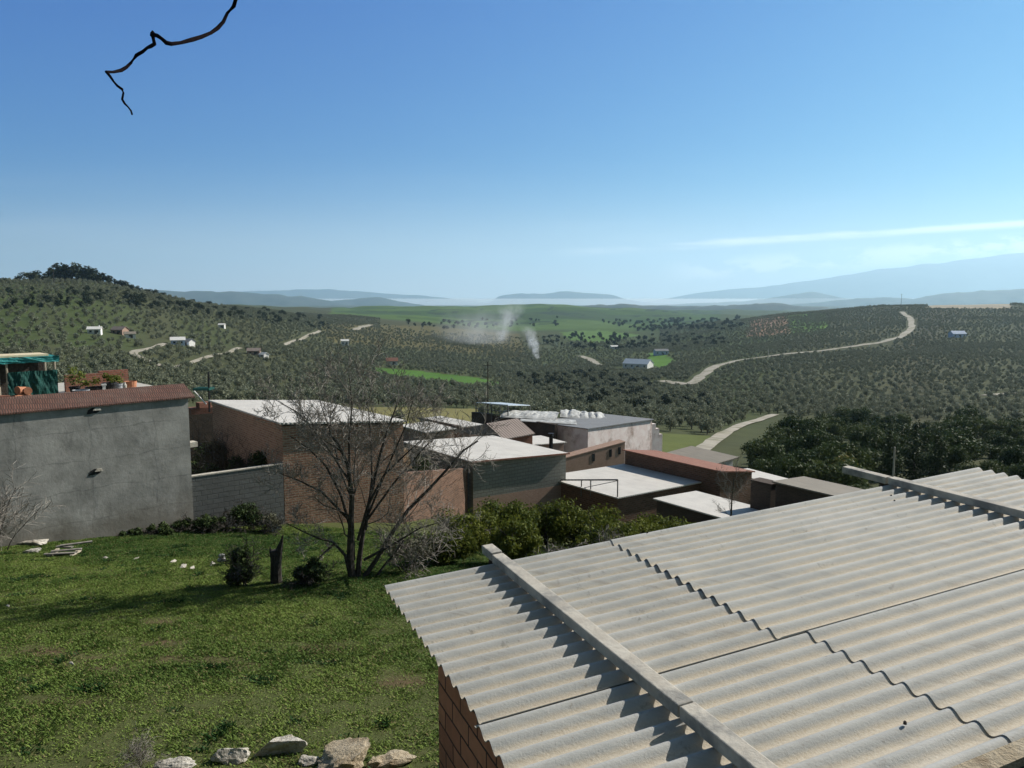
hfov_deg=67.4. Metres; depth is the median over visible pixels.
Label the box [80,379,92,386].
potted plant
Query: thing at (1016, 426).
avocado tree
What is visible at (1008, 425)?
avocado tree
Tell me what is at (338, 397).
olive tree
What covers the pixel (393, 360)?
farmhouse
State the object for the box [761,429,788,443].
avocado tree
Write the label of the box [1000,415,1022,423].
avocado tree
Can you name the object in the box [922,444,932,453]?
avocado tree
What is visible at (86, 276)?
holm oak
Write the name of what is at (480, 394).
olive tree
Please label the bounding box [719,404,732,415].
olive tree
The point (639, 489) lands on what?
flat roof shed
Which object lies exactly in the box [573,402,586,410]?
olive tree
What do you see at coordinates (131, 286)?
holm oak
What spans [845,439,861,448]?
avocado tree
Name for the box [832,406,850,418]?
avocado tree
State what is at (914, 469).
cypress
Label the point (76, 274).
holm oak
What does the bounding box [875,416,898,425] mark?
avocado tree
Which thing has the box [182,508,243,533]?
brambles
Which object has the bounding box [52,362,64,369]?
olive tree
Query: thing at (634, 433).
long warehouse
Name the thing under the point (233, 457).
yard bush
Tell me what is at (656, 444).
stepped wall
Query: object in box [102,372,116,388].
potted plant
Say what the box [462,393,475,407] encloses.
olive tree
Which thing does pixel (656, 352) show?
farmhouse
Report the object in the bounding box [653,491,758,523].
shed
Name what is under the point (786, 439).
avocado tree
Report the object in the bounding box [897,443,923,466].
avocado tree
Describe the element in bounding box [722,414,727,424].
olive tree
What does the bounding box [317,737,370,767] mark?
rock
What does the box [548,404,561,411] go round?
olive tree
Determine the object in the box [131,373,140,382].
olive tree
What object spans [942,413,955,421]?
avocado tree
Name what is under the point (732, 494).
bare tree
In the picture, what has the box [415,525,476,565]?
citrus tree
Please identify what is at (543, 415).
plastic sheeting
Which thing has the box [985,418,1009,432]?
avocado tree
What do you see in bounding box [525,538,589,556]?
twiggy shrub
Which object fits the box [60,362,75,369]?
olive tree
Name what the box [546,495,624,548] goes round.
citrus tree
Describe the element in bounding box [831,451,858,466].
tree
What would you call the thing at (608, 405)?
olive tree
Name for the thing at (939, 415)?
olive tree
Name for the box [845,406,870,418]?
avocado tree
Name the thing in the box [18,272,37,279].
holm oak
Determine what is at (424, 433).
shed
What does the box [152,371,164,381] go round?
olive tree
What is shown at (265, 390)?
olive tree
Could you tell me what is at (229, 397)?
olive tree
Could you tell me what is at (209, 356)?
dirt track
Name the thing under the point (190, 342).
farmhouse
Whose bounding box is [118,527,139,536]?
brambles
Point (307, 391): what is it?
olive tree
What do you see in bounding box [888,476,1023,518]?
concrete beam
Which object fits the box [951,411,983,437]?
avocado tree
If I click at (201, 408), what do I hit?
brick stack
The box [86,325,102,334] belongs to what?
farmhouse
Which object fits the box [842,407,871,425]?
avocado tree
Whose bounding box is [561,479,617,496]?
railing
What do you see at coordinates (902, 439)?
avocado tree
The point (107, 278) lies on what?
holm oak
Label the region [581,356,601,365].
dirt track
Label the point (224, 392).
olive tree
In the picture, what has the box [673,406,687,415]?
olive tree
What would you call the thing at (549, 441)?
shed
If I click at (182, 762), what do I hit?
rock
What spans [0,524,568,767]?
meadow grass
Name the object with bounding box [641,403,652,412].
olive tree
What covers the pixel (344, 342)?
farmhouse
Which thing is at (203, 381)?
olive tree
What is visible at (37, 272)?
holm oak
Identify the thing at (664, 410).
olive tree
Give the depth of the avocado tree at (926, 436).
99.52 m
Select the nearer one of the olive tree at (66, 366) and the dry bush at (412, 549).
the dry bush at (412, 549)
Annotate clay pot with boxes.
[14,386,25,394]
[24,387,31,394]
[124,381,136,387]
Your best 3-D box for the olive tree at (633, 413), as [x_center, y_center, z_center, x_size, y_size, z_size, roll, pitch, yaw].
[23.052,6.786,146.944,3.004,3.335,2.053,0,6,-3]
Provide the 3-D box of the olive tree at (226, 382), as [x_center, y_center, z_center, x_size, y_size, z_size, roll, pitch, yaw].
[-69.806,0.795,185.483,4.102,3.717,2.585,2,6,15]
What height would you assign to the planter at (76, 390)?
0.253 m
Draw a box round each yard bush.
[189,412,227,470]
[190,418,270,469]
[191,434,264,474]
[191,443,204,473]
[192,432,279,473]
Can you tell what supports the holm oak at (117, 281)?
on the ground at (580, 319)
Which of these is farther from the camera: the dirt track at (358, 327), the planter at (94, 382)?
the dirt track at (358, 327)
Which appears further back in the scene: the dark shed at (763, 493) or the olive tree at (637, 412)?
the olive tree at (637, 412)
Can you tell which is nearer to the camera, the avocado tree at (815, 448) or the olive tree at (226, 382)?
the avocado tree at (815, 448)
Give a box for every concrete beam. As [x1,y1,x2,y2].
[482,544,501,560]
[492,553,692,717]
[680,702,778,767]
[842,466,891,483]
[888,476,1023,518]
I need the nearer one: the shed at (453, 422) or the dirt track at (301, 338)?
the shed at (453, 422)
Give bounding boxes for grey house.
[0,383,197,546]
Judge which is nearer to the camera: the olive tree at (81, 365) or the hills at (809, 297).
the olive tree at (81, 365)
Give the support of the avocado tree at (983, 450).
on the ground at (580, 319)
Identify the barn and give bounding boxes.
[622,358,652,368]
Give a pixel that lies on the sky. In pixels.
(484, 151)
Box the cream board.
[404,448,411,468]
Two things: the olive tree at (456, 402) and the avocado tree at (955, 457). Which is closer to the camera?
the avocado tree at (955, 457)
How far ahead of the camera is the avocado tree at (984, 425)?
125.04 m
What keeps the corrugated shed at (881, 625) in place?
on the ground at (580, 319)
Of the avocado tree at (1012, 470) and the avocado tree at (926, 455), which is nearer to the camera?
the avocado tree at (1012, 470)
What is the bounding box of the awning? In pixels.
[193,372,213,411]
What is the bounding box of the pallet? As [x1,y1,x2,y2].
[43,540,91,556]
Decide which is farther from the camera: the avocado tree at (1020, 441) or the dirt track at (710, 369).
the dirt track at (710, 369)
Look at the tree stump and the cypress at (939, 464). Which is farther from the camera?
the cypress at (939, 464)
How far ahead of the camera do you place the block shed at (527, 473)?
45.38 m
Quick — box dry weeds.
[111,721,171,767]
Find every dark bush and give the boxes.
[211,522,267,586]
[227,499,270,532]
[276,556,340,590]
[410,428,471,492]
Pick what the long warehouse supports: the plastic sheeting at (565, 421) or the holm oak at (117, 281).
the plastic sheeting at (565, 421)
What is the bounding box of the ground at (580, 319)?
[0,281,1023,767]
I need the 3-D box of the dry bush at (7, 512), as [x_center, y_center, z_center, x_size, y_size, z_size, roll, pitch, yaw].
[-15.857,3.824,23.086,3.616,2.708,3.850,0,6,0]
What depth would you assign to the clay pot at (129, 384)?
28.23 m
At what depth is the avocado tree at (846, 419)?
148.24 m
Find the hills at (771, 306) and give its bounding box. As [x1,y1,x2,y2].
[583,303,829,310]
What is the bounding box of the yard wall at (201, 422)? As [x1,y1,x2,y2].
[189,413,213,458]
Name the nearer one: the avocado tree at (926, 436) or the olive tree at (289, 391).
the avocado tree at (926, 436)
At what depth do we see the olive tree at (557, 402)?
189.68 m
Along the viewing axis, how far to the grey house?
25.92 m
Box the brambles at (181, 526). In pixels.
[172,516,196,531]
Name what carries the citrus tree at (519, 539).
on the ground at (580, 319)
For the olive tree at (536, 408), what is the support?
on the ground at (580, 319)
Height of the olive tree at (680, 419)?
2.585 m
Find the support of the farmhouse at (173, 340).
on the ground at (580, 319)
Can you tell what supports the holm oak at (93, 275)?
on the ground at (580, 319)
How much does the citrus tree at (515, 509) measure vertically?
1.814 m
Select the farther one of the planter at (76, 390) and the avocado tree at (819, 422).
the avocado tree at (819, 422)
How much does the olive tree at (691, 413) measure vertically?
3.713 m
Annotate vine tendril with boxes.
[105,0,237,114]
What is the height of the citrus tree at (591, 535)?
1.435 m
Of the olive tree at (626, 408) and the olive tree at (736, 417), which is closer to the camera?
the olive tree at (736, 417)
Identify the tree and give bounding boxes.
[46,366,60,373]
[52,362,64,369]
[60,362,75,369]
[74,364,88,370]
[122,364,135,372]
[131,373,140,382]
[137,367,148,381]
[147,373,160,382]
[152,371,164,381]
[160,375,170,382]
[195,378,207,391]
[198,382,213,391]
[198,391,207,399]
[210,384,226,396]
[213,385,229,399]
[219,380,228,386]
[225,394,233,399]
[244,389,261,399]
[249,334,507,577]
[258,385,273,397]
[270,388,285,398]
[282,388,295,396]
[303,389,313,396]
[307,391,319,399]
[320,392,331,401]
[330,391,343,402]
[371,387,386,403]
[388,395,397,404]
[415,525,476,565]
[432,503,500,555]
[442,396,450,404]
[451,397,460,406]
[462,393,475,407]
[471,392,483,405]
[477,495,541,533]
[479,404,490,412]
[485,513,545,559]
[489,404,502,412]
[490,397,499,405]
[510,396,523,402]
[521,401,532,410]
[523,498,572,547]
[530,403,542,410]
[537,400,550,410]
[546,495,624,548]
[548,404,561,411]
[553,398,561,407]
[561,402,577,409]
[571,515,638,547]
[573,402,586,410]
[574,400,585,409]
[584,403,597,412]
[604,409,617,414]
[605,403,613,409]
[613,518,662,534]
[615,407,625,415]
[624,404,634,414]
[627,411,638,416]
[631,512,687,530]
[633,408,641,415]
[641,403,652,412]
[651,407,660,415]
[653,413,665,425]
[658,408,671,415]
[660,407,675,420]
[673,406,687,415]
[674,416,683,426]
[684,403,701,415]
[684,411,697,421]
[697,406,706,420]
[703,405,716,414]
[712,453,753,515]
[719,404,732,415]
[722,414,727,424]
[723,417,732,424]
[729,414,739,421]
[738,413,745,420]
[740,438,759,462]
[745,433,787,467]
[750,457,774,470]
[752,455,800,475]
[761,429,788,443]
[764,422,798,440]
[772,451,813,478]
[773,414,811,437]
[777,438,796,453]
[781,427,830,453]
[782,448,822,469]
[798,418,826,437]
[804,449,872,488]
[807,441,844,461]
[813,414,848,435]
[814,436,881,487]
[820,418,845,438]
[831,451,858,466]
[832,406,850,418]
[836,416,853,426]
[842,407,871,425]
[844,423,866,440]
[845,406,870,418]
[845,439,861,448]
[846,481,866,488]
[848,425,885,442]
[850,422,875,429]
[857,446,885,482]
[858,425,898,451]
[862,445,879,453]
[866,414,881,421]
[871,420,895,431]
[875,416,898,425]
[880,450,908,473]
[893,432,920,447]
[894,412,912,431]
[894,423,934,447]
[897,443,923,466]
[917,448,943,474]
[920,421,936,430]
[920,423,948,445]
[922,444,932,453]
[926,427,980,469]
[932,440,972,472]
[933,427,959,440]
[934,412,944,420]
[934,417,976,433]
[939,425,986,462]
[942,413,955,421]
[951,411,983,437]
[954,404,985,419]
[954,462,979,471]
[974,459,1009,475]
[975,418,994,440]
[975,438,988,444]
[976,441,987,458]
[977,459,1003,471]
[982,429,994,446]
[982,444,1006,463]
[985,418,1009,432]
[985,430,1016,448]
[995,444,1023,467]
[997,444,1011,450]
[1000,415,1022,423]
[1001,420,1021,433]
[1002,459,1023,478]
[1005,419,1023,438]
[1009,425,1023,444]
[1013,436,1023,445]
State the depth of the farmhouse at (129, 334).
360.31 m
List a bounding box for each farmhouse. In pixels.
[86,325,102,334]
[110,326,129,334]
[123,331,135,338]
[170,337,185,345]
[185,339,194,346]
[218,323,225,328]
[246,348,260,355]
[258,352,269,356]
[341,339,348,346]
[386,358,397,365]
[653,349,668,355]
[947,331,966,337]
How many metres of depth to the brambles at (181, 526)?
27.86 m
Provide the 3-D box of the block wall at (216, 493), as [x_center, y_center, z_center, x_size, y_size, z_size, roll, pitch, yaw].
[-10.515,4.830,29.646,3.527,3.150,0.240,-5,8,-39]
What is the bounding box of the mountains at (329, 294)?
[237,289,483,304]
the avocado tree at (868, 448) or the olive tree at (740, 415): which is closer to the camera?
the avocado tree at (868, 448)
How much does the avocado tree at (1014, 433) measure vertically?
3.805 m
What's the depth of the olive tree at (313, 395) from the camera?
155.37 m
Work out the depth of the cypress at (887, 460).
62.81 m
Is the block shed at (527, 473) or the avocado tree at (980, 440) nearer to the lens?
the block shed at (527, 473)
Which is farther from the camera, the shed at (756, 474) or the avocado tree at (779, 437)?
the avocado tree at (779, 437)
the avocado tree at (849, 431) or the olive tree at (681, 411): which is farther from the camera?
the olive tree at (681, 411)
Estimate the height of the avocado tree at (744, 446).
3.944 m
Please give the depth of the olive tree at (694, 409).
174.74 m
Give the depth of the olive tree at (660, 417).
148.00 m
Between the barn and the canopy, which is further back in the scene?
the barn
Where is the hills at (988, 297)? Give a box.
[863,289,1023,305]
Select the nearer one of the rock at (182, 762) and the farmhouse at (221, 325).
the rock at (182, 762)
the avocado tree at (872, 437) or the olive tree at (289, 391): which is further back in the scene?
the olive tree at (289, 391)
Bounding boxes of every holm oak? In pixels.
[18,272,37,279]
[32,270,46,277]
[48,262,66,278]
[51,266,72,279]
[63,262,83,279]
[66,268,84,278]
[80,266,95,278]
[82,272,102,280]
[87,268,105,281]
[104,276,115,282]
[112,280,125,285]
[124,284,134,289]
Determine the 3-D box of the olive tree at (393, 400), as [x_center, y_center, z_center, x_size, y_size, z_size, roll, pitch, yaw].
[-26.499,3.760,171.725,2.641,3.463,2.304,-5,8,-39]
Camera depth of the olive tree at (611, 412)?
144.46 m
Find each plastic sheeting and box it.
[500,409,560,419]
[520,419,576,424]
[560,409,605,417]
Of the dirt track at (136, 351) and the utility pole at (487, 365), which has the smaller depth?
the utility pole at (487, 365)
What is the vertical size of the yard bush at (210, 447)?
4.429 m
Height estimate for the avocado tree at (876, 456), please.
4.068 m
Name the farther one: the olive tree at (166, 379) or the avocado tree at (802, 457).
the olive tree at (166, 379)
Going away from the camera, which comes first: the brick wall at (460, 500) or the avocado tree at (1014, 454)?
the brick wall at (460, 500)
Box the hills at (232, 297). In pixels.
[157,290,358,305]
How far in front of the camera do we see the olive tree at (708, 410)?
189.86 m
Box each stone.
[17,539,48,545]
[23,548,40,552]
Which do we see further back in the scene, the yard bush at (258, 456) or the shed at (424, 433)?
the shed at (424, 433)
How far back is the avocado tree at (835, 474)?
54.64 m
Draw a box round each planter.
[72,389,89,391]
[85,376,100,390]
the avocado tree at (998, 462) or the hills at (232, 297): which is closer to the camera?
the avocado tree at (998, 462)
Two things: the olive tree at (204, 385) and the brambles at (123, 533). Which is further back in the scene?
the olive tree at (204, 385)
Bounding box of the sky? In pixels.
[0,0,1023,302]
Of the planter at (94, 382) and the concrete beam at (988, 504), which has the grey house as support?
the planter at (94, 382)
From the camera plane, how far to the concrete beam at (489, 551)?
8.02 m
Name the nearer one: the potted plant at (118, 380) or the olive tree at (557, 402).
the potted plant at (118, 380)
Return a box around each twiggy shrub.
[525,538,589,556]
[594,524,640,543]
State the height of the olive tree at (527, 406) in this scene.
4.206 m
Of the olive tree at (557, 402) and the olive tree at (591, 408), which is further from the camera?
the olive tree at (557, 402)
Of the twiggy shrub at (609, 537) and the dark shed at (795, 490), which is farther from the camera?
the dark shed at (795, 490)
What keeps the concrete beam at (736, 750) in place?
on the corrugated shed at (881, 625)
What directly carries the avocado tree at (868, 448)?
on the ground at (580, 319)
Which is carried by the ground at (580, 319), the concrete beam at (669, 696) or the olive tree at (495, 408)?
the olive tree at (495, 408)
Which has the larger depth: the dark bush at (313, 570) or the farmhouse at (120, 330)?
the farmhouse at (120, 330)
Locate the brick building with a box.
[622,449,754,503]
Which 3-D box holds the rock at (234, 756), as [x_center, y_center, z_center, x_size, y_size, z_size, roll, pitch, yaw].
[-3.357,4.454,9.159,0.455,0.260,0.290,-1,6,-13]
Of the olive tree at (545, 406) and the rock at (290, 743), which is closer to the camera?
the rock at (290, 743)
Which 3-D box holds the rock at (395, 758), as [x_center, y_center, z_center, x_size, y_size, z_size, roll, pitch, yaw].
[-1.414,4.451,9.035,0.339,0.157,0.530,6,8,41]
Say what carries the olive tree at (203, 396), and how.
on the ground at (580, 319)
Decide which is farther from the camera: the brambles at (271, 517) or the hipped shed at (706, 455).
the hipped shed at (706, 455)
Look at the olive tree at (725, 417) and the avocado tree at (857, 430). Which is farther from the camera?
the olive tree at (725, 417)
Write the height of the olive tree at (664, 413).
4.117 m
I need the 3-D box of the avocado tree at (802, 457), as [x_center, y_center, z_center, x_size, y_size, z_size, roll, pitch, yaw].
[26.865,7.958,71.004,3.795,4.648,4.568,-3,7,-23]
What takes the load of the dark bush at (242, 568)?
on the ground at (580, 319)
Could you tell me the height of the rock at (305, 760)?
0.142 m
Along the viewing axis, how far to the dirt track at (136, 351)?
308.74 m
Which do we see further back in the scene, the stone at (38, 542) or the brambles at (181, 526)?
the brambles at (181, 526)
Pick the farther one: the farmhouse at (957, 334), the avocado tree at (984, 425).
the farmhouse at (957, 334)
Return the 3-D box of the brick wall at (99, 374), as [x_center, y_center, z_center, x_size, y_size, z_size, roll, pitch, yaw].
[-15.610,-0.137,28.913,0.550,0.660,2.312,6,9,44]
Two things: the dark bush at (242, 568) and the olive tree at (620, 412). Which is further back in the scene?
the olive tree at (620, 412)
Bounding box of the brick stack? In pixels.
[188,401,212,414]
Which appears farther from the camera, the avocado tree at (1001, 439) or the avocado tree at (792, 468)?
the avocado tree at (1001, 439)
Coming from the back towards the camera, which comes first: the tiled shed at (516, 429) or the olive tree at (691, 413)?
the olive tree at (691, 413)
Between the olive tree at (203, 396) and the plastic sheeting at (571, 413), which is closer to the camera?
the plastic sheeting at (571, 413)
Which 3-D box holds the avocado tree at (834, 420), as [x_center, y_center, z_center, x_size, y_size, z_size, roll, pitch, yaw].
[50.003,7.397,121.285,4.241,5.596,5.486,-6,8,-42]
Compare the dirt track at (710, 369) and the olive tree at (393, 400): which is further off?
the dirt track at (710, 369)
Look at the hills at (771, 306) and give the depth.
5133.39 m
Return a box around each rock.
[153,756,195,767]
[210,748,250,764]
[253,734,306,756]
[297,755,318,766]
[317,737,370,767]
[366,756,382,767]
[376,749,416,767]
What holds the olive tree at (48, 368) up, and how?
on the ground at (580, 319)
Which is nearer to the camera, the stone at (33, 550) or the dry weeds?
the dry weeds
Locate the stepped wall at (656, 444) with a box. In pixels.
[651,423,661,450]
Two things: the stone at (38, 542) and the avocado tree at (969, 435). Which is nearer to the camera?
the stone at (38, 542)
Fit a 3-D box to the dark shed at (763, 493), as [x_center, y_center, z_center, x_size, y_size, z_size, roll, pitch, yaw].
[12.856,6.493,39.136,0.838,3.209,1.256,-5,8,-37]
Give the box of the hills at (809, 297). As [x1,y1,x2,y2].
[661,292,849,305]
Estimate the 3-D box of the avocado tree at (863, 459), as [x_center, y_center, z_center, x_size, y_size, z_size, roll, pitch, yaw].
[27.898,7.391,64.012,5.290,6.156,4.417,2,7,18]
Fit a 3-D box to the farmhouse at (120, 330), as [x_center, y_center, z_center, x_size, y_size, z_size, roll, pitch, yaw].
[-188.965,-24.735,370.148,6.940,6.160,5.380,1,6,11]
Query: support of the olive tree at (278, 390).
on the ground at (580, 319)
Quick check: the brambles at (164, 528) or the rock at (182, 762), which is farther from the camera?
the brambles at (164, 528)
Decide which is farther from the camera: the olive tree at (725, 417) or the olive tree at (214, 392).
the olive tree at (725, 417)
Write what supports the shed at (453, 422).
on the ground at (580, 319)
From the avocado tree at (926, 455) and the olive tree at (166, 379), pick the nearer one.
the avocado tree at (926, 455)
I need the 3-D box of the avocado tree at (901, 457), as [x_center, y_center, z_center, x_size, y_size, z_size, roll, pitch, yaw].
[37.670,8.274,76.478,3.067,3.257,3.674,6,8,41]
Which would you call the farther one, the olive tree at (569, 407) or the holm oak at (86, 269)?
the holm oak at (86, 269)
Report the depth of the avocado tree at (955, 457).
76.75 m
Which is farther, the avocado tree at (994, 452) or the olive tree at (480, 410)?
the olive tree at (480, 410)
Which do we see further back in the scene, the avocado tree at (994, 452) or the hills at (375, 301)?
the hills at (375, 301)
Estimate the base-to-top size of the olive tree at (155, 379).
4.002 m
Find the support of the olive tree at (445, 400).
on the ground at (580, 319)
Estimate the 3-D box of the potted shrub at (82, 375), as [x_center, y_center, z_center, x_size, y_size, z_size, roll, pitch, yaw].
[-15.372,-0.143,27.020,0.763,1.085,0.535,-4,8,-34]
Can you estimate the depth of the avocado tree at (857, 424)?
123.36 m
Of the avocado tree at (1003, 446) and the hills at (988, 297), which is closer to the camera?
the avocado tree at (1003, 446)
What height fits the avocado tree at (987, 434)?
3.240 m
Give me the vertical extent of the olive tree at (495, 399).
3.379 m
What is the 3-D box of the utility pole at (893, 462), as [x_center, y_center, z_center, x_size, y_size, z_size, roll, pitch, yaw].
[28.840,7.329,58.142,0.152,5.197,0.152,0,6,0]
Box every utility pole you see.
[483,362,491,412]
[892,447,895,476]
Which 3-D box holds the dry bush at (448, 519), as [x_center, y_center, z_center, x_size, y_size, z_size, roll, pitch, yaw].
[-1.994,4.467,22.942,2.499,1.678,2.715,3,7,28]
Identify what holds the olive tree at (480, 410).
on the ground at (580, 319)
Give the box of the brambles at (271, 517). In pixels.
[247,507,289,535]
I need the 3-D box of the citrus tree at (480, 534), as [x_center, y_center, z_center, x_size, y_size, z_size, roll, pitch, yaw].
[-1.404,4.578,23.620,2.259,1.520,2.528,0,6,0]
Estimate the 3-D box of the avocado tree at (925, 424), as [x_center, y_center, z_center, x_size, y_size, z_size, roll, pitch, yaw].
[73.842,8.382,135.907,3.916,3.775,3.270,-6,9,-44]
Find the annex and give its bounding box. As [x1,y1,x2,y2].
[566,439,625,472]
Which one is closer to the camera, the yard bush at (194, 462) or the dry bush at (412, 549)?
the dry bush at (412, 549)
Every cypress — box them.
[877,426,901,485]
[899,418,927,479]
[923,426,948,476]
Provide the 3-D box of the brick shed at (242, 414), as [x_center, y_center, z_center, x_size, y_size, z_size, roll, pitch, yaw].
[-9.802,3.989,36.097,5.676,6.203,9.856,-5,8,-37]
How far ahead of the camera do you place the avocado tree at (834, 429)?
115.50 m
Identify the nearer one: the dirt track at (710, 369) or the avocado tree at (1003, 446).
the avocado tree at (1003, 446)
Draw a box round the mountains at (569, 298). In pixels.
[466,291,671,304]
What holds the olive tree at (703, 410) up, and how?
on the ground at (580, 319)
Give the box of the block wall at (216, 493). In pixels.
[192,463,284,526]
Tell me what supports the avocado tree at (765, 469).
on the ground at (580, 319)
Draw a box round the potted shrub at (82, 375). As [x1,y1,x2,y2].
[63,365,85,391]
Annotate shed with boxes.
[208,400,406,523]
[384,467,1023,767]
[403,422,455,443]
[404,435,569,513]
[416,416,482,437]
[457,418,534,443]
[532,433,566,451]
[559,464,701,526]
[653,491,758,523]
[667,446,738,465]
[745,468,787,480]
[750,477,775,509]
[772,476,864,506]
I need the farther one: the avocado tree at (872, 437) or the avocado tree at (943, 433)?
the avocado tree at (943, 433)
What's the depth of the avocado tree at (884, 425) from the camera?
127.24 m
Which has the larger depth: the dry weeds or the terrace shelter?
the terrace shelter
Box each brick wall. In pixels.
[64,369,128,391]
[404,468,467,521]
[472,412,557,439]
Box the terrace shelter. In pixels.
[0,352,58,395]
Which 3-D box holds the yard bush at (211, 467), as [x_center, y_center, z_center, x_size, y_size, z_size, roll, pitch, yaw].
[-11.692,3.871,31.455,4.332,3.470,3.674,0,6,0]
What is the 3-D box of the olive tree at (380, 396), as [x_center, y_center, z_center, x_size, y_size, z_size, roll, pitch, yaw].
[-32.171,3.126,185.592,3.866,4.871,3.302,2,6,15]
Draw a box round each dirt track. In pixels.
[129,343,166,365]
[174,347,239,366]
[284,330,320,344]
[353,324,370,329]
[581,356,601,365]
[660,312,915,384]
[696,414,778,449]
[977,305,1007,306]
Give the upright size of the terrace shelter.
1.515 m
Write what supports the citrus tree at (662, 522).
on the ground at (580, 319)
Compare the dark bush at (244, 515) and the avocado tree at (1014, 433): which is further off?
the avocado tree at (1014, 433)
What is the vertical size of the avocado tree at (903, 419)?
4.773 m
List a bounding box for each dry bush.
[0,461,61,550]
[356,512,460,579]
[393,498,492,556]
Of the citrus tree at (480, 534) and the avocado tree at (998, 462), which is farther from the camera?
the avocado tree at (998, 462)
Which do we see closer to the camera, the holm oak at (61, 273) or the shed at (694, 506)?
the shed at (694, 506)
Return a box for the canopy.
[475,402,530,420]
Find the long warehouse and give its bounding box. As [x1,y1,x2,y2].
[556,414,653,452]
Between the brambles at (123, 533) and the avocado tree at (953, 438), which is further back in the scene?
the avocado tree at (953, 438)
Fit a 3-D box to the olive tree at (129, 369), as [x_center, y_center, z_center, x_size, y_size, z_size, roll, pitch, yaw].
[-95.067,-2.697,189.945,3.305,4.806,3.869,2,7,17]
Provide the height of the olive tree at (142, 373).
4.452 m
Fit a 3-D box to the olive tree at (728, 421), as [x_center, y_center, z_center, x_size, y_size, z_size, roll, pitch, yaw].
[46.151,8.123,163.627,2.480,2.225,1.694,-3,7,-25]
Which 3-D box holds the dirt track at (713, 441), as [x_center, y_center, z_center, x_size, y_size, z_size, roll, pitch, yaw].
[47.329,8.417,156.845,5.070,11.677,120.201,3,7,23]
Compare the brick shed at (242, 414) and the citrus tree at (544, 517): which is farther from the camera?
the brick shed at (242, 414)
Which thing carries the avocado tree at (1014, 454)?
on the ground at (580, 319)
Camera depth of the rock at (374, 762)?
8.92 m
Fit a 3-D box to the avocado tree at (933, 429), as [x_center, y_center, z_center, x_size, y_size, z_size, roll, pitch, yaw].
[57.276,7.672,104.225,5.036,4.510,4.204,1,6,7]
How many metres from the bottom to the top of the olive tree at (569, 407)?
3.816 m
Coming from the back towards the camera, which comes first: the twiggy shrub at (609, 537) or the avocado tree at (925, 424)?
the avocado tree at (925, 424)
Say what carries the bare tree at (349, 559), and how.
on the ground at (580, 319)
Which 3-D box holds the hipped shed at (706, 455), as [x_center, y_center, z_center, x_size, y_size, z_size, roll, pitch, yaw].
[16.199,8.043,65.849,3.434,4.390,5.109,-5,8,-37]
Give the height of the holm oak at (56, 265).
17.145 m
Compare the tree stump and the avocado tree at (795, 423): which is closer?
the tree stump
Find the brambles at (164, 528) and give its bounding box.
[133,521,178,535]
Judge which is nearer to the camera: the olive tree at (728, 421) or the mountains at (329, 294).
the olive tree at (728, 421)
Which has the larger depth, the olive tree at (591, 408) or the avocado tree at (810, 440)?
the olive tree at (591, 408)
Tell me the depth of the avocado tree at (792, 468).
58.38 m
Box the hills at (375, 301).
[334,297,424,305]
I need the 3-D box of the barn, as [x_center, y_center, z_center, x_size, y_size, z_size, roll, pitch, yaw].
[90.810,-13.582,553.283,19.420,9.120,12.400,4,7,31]
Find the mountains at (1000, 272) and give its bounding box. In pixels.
[647,253,1023,303]
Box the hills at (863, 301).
[791,297,908,305]
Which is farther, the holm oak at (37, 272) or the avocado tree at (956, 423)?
the holm oak at (37, 272)
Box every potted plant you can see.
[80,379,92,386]
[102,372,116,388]
[109,372,123,388]
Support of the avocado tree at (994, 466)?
on the ground at (580, 319)
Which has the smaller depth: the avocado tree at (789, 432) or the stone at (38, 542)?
the stone at (38, 542)
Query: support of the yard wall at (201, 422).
on the ground at (580, 319)
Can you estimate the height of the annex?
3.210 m
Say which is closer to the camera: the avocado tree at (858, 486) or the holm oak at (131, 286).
the avocado tree at (858, 486)
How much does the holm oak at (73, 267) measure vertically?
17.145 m
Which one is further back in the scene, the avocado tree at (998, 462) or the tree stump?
the avocado tree at (998, 462)
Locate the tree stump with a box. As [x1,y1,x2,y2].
[269,535,282,583]

